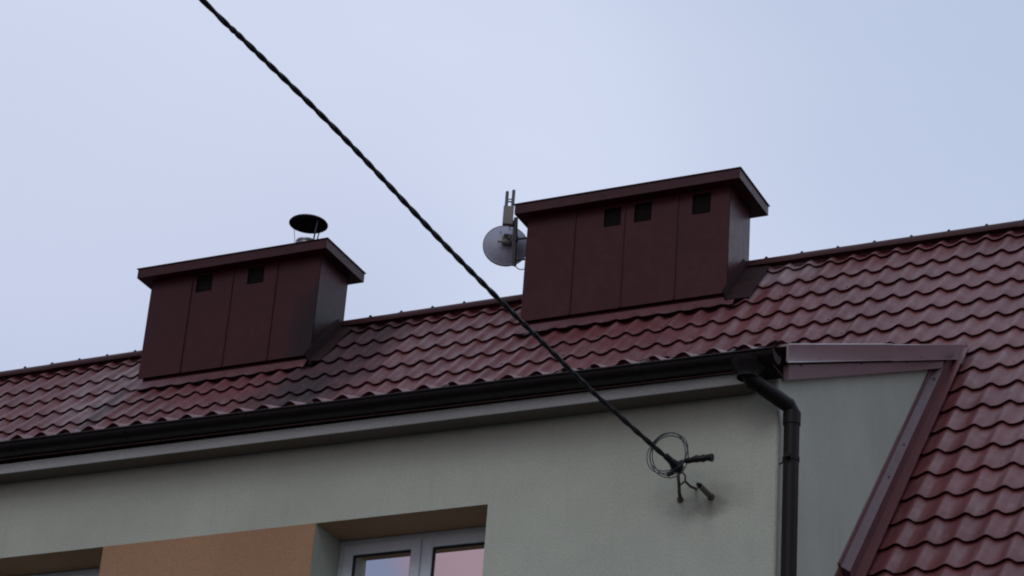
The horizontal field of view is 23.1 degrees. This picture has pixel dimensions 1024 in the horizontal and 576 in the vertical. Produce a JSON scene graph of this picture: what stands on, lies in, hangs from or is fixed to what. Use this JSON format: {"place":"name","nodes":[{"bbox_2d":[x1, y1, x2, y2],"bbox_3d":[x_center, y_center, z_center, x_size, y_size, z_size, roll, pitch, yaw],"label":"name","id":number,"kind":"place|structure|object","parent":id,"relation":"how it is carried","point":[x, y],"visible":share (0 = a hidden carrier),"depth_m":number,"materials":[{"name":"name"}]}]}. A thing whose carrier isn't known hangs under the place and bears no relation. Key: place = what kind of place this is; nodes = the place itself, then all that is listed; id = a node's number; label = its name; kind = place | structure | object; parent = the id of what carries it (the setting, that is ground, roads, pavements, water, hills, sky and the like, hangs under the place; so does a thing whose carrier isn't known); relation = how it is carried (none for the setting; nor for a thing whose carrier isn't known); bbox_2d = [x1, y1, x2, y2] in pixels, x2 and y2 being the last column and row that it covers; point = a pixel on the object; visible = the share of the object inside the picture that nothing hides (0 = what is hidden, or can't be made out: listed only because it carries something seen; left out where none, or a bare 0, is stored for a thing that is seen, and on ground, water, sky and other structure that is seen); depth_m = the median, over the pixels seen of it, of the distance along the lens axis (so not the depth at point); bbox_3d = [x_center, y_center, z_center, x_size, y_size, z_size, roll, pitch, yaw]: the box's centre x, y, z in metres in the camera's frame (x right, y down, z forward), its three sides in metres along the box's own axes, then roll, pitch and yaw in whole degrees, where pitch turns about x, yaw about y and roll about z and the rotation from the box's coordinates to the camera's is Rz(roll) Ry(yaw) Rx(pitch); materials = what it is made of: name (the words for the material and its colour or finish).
{"place":"outdoors","nodes":[
{"label":"outdoors","id":0,"kind":"place"},
{"bbox_2d":[0,0,1023,371],"label":"sky","id":1,"kind":"structure","parent":0,"point":[134,134],"materials":[{"name":"blue"}]},
{"label":"ground","id":2,"kind":"structure","parent":0,"visible":0},
{"bbox_2d":[0,167,1023,575],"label":"house","id":3,"kind":"structure","parent":2,"relation":"on","point":[836,411],"depth_m":16.64,"materials":[{"name":"red tile"}]},
{"bbox_2d":[29,568,99,575],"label":"window","id":4,"kind":"structure","parent":3,"relation":"in","point":[87,572],"depth_m":17.02,"materials":[{"name":"white plastic"}]},
{"bbox_2d":[289,214,327,242],"bbox_3d":[-1.952,-0.456,23.792,0.374,0.468,0.374,-8,-30,24],"label":"chimney cowl","id":5,"kind":"object","parent":3,"relation":"on","point":[309,224],"visible":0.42,"depth_m":23.90,"materials":[{"name":"metal"}]},
{"bbox_2d":[337,526,485,575],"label":"window","id":6,"kind":"structure","parent":3,"relation":"in","point":[458,552],"depth_m":15.90,"materials":[{"name":"white plastic"}]},
{"bbox_2d":[512,217,526,266],"bbox_3d":[0.109,-0.420,22.612,0.219,0.492,0.100,-8,-30,24],"label":"antenna mast","id":7,"kind":"object","parent":3,"relation":"attached to","point":[516,238],"visible":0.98,"depth_m":22.61,"materials":[{"name":"metal"}]},
{"bbox_2d":[483,226,526,266],"bbox_3d":[-0.064,-0.391,22.869,0.377,0.418,0.235,-8,-30,24],"label":"dish antenna","id":8,"kind":"object","parent":7,"relation":"attached to","point":[497,245],"visible":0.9,"depth_m":22.82,"materials":[{"name":"grey paint"}]},
{"bbox_2d":[502,189,514,226],"bbox_3d":[-0.024,-0.723,22.798,0.106,0.368,0.092,5,-27,0],"label":"radio antenna","id":9,"kind":"object","parent":7,"relation":"attached to","point":[508,214],"visible":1,"depth_m":22.73,"materials":[{"name":"metal"}]},
{"bbox_2d":[509,225,512,262],"bbox_3d":[-0.011,-0.401,22.609,0.068,0.396,0.015,-2,-27,12],"label":"antenna lead","id":10,"kind":"object","parent":7,"relation":"attached to","point":[512,242],"visible":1,"depth_m":22.61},
{"bbox_2d":[677,471,697,502],"bbox_3d":[1.010,1.174,14.789,0.127,0.114,0.236,-5,-28,18],"label":"wall hook","id":11,"kind":"object","parent":3,"relation":"attached to","point":[680,499],"depth_m":14.73,"materials":[{"name":"metal"}]},
{"bbox_2d":[199,0,713,473],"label":"overhead cable","id":12,"kind":"object","parent":11,"relation":"attached to","point":[671,461],"visible":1,"depth_m":13.83,"materials":[{"name":"black rubber"}]},
{"bbox_2d":[646,432,688,477],"bbox_3d":[0.925,0.983,14.803,0.260,0.286,0.082,-8,-30,24],"label":"cable coil","id":13,"kind":"object","parent":12,"relation":"hanging from","point":[655,442],"visible":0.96,"depth_m":14.80,"materials":[{"name":"black metal"}]},
{"bbox_2d":[696,482,714,500],"bbox_3d":[1.135,1.192,14.714,0.048,0.048,0.218,-8,-30,24],"label":"conduit stub","id":14,"kind":"object","parent":3,"relation":"attached to","point":[703,489],"visible":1,"depth_m":14.70,"materials":[{"name":"black plastic"}]}
]}

